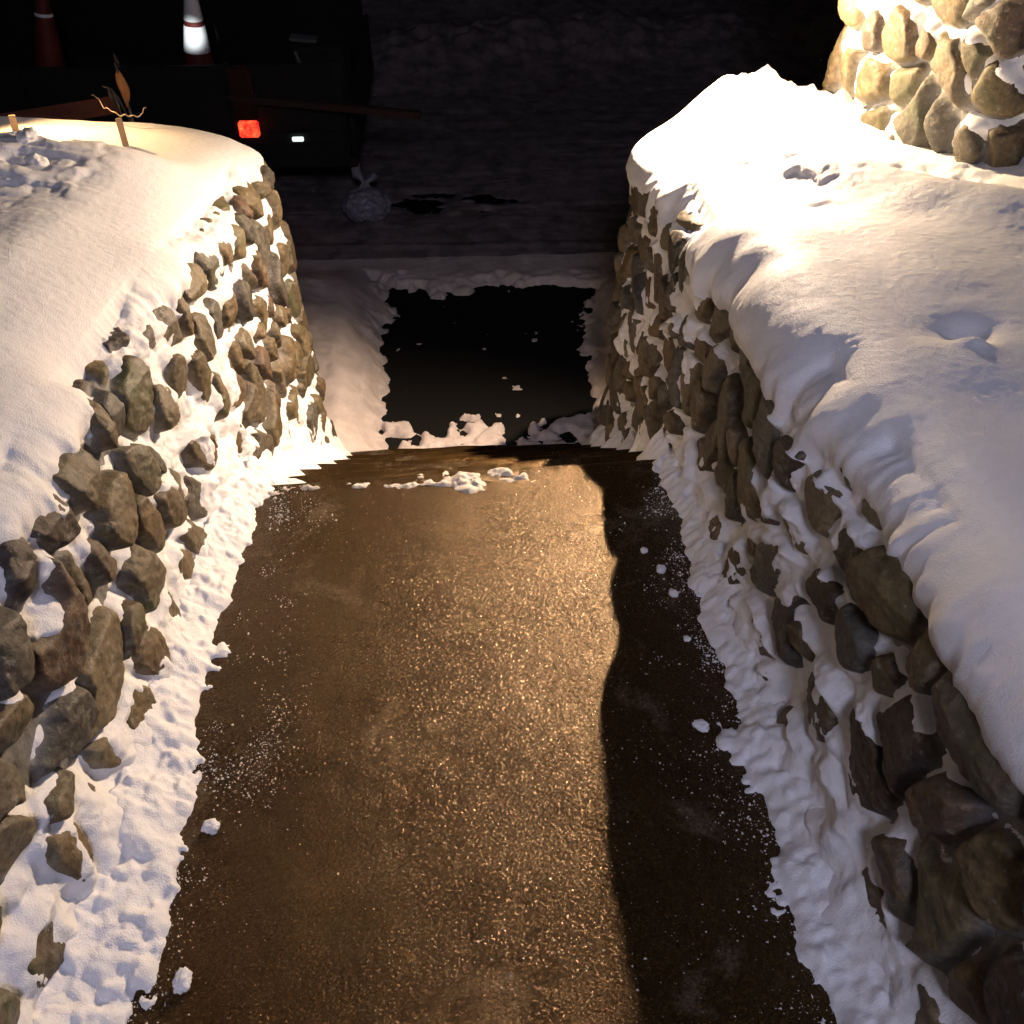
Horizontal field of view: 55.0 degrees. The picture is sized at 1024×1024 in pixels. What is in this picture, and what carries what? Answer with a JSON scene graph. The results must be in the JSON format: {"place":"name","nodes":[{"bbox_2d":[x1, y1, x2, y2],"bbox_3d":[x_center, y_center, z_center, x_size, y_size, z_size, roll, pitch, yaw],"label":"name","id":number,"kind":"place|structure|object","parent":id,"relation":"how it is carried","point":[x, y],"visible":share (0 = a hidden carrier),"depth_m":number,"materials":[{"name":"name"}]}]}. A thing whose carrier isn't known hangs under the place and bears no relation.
{"place":"outdoors","nodes":[
{"label":"outdoors","id":0,"kind":"place"},
{"bbox_2d":[289,26,351,145],"bbox_3d":[-1.280,-2.917,6.725,0.360,0.693,0.469,-2,43,-2],"label":"tool chest","id":1,"kind":"object","parent":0,"point":[318,44],"visible":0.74,"depth_m":6.45,"materials":[{"name":"black paint"}]},
{"bbox_2d":[391,193,517,213],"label":"road","id":2,"kind":"structure","parent":0,"point":[415,206],"depth_m":7.32,"materials":[{"name":"black asphalt"}]},
{"bbox_2d":[270,0,844,259],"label":"road snow","id":3,"kind":"structure","parent":2,"relation":"on","point":[548,115],"depth_m":8.65,"materials":[{"name":"white snow"}]},
{"bbox_2d":[0,0,373,167],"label":"utility trailer","id":4,"kind":"object","parent":3,"relation":"on","point":[251,43],"visible":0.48,"depth_m":6.72,"materials":[{"name":"black paint"}]},
{"bbox_2d":[34,0,66,66],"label":"traffic cone","id":5,"kind":"object","parent":4,"relation":"on","point":[48,51],"visible":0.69,"depth_m":6.43,"materials":[{"name":"orange plastic"}]},
{"bbox_2d":[183,0,213,64],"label":"traffic cone","id":6,"kind":"object","parent":4,"relation":"on","point":[196,48],"visible":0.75,"depth_m":6.45,"materials":[{"name":"orange plastic"}]},
{"bbox_2d":[228,93,421,119],"bbox_3d":[-1.209,-2.629,6.367,1.250,0.045,0.050,5,43,0],"label":"plank","id":7,"kind":"object","parent":4,"relation":"attached to","point":[335,107],"visible":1,"depth_m":6.35,"materials":[{"name":"brown wood"}]},
{"bbox_2d":[342,161,391,223],"bbox_3d":[-1.035,-2.267,6.937,0.360,0.433,0.302,-2,43,-2],"label":"plastic bag","id":8,"kind":"object","parent":3,"relation":"on","point":[364,201],"visible":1,"depth_m":6.92,"materials":[{"name":"plastic"}]},
{"bbox_2d":[127,459,836,1023],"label":"path","id":9,"kind":"structure","parent":0,"point":[469,835],"depth_m":2.03,"materials":[{"name":"asphalt"}]},
{"bbox_2d":[172,966,192,994],"bbox_3d":[-0.558,0.792,1.662,0.034,0.022,0.044,2,43,3],"label":"snow clump","id":10,"kind":"object","parent":9,"relation":"on","point":[181,981],"visible":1,"depth_m":1.66,"materials":[{"name":"white snow"}]},
{"bbox_2d":[201,818,219,834],"bbox_3d":[-0.592,0.619,1.935,0.035,0.019,0.033,13,45,14],"label":"snow clump","id":11,"kind":"object","parent":9,"relation":"on","point":[211,826],"visible":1,"depth_m":1.93,"materials":[{"name":"white snow"}]},
{"bbox_2d":[268,467,539,495],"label":"snow remnants","id":12,"kind":"object","parent":9,"relation":"on","point":[467,482],"visible":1,"depth_m":3.02,"materials":[{"name":"white snow"}]},
{"bbox_2d":[127,478,832,1023],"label":"salt grains","id":13,"kind":"object","parent":9,"relation":"on","point":[411,806],"visible":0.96,"depth_m":2.08},
{"bbox_2d":[640,547,647,553],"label":"snow clump","id":14,"kind":"object","parent":9,"relation":"on","point":[644,550],"visible":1,"depth_m":2.71,"materials":[{"name":"white snow"}]},
{"bbox_2d":[656,564,665,573],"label":"snow clump","id":15,"kind":"object","parent":9,"relation":"on","point":[661,569],"visible":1,"depth_m":2.62,"materials":[{"name":"white snow"}]},
{"bbox_2d":[668,588,678,597],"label":"snow clump","id":16,"kind":"object","parent":9,"relation":"on","point":[672,593],"visible":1,"depth_m":2.54,"materials":[{"name":"white snow"}]},
{"bbox_2d":[683,635,690,641],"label":"snow clump","id":17,"kind":"object","parent":9,"relation":"on","point":[687,638],"visible":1,"depth_m":2.39,"materials":[{"name":"white snow"}]},
{"bbox_2d":[692,719,709,732],"bbox_3d":[0.414,0.467,2.153,0.039,0.016,0.031,23,48,22],"label":"snow clump","id":18,"kind":"object","parent":9,"relation":"on","point":[701,725],"visible":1,"depth_m":2.15,"materials":[{"name":"white snow"}]},
{"bbox_2d":[379,285,596,448],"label":"pavement","id":19,"kind":"structure","parent":0,"point":[445,373],"depth_m":5.80,"materials":[{"name":"black asphalt"}]},
{"bbox_2d":[295,252,618,453],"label":"pavement snow","id":20,"kind":"structure","parent":19,"relation":"on","point":[349,312],"depth_m":5.87,"materials":[{"name":"white snow"}]},
{"label":"ground","id":21,"kind":"structure","parent":0,"visible":0},
{"bbox_2d":[0,161,336,1023],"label":"stone wall","id":22,"kind":"structure","parent":21,"relation":"on","point":[116,507],"depth_m":2.13,"materials":[{"name":"brown stone"}]},
{"bbox_2d":[0,116,350,1023],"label":"snow bank","id":23,"kind":"structure","parent":22,"relation":"on","point":[102,236],"depth_m":2.30,"materials":[{"name":"white snow"}]},
{"bbox_2d":[8,115,18,130],"bbox_3d":[-1.835,-1.382,3.656,0.024,0.185,0.014,-16,46,-20],"label":"wooden stake","id":24,"kind":"object","parent":23,"relation":"in","point":[13,123],"visible":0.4,"depth_m":3.61,"materials":[{"name":"brown wood"}]},
{"bbox_2d":[15,127,37,144],"bbox_3d":[-1.526,-1.182,3.095,0.065,0.046,0.102,-10,44,-11],"label":"snow clump","id":25,"kind":"object","parent":23,"relation":"on","point":[26,135],"visible":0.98,"depth_m":3.07,"materials":[{"name":"white snow"}]},
{"bbox_2d":[24,153,49,166],"bbox_3d":[-1.445,-1.062,2.992,0.066,0.058,0.066,-21,47,-21],"label":"snow clump","id":26,"kind":"object","parent":23,"relation":"on","point":[36,159],"visible":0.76,"depth_m":2.97,"materials":[{"name":"white snow"}]},
{"bbox_2d":[0,97,118,119],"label":"wooden board","id":27,"kind":"object","parent":23,"relation":"on","point":[85,109],"visible":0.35,"depth_m":4.03,"materials":[{"name":"red wood"}]},
{"bbox_2d":[102,52,133,121],"bbox_3d":[-1.589,-1.640,3.996,0.103,0.449,0.045,-2,43,-2],"label":"withered plant","id":28,"kind":"object","parent":23,"relation":"in","point":[122,85],"visible":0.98,"depth_m":3.96,"materials":[{"name":"brown plant"}]},
{"bbox_2d":[115,118,128,146],"bbox_3d":[-1.410,-1.335,3.591,0.022,0.205,0.012,-18,46,-18],"label":"wooden stake","id":29,"kind":"object","parent":23,"relation":"in","point":[121,130],"visible":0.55,"depth_m":3.55,"materials":[{"name":"brown wood"}]},
{"bbox_2d":[91,94,145,116],"bbox_3d":[-1.559,-1.588,3.857,0.271,0.046,0.060,17,46,18],"label":"wire","id":30,"kind":"object","parent":29,"relation":"attached to","point":[117,113],"visible":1,"depth_m":3.84,"materials":[{"name":"brown metal"}]},
{"bbox_2d":[288,444,642,482],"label":"steps","id":31,"kind":"structure","parent":21,"relation":"on","point":[385,463],"depth_m":3.73,"materials":[{"name":"concrete"}]},
{"bbox_2d":[596,177,1023,1023],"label":"stone wall","id":32,"kind":"structure","parent":21,"relation":"on","point":[956,899],"depth_m":1.64,"materials":[{"name":"brown stone"}]},
{"bbox_2d":[582,64,1023,1023],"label":"snow bank","id":33,"kind":"structure","parent":32,"relation":"on","point":[856,278],"depth_m":2.07,"materials":[{"name":"white snow"}]},
{"bbox_2d":[736,159,751,165],"bbox_3d":[0.777,-1.165,3.289,0.058,0.025,0.047,-15,45,-15],"label":"snow clump","id":34,"kind":"object","parent":33,"relation":"on","point":[743,162],"visible":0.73,"depth_m":3.28,"materials":[{"name":"white snow"}]},
{"bbox_2d":[784,149,799,158],"bbox_3d":[0.896,-1.141,3.143,0.046,0.029,0.052,-27,49,-26],"label":"snow clump","id":35,"kind":"object","parent":33,"relation":"on","point":[789,153],"visible":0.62,"depth_m":3.13,"materials":[{"name":"white snow"}]},
{"bbox_2d":[821,0,1023,166],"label":"stone pillar","id":36,"kind":"structure","parent":32,"relation":"on","point":[923,88],"depth_m":3.33,"materials":[{"name":"beige stone"}]},
{"bbox_2d":[827,0,1023,147],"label":"plastered snow","id":37,"kind":"structure","parent":36,"relation":"attached to","point":[1010,71],"depth_m":3.30,"materials":[{"name":"white snow"}]}
]}

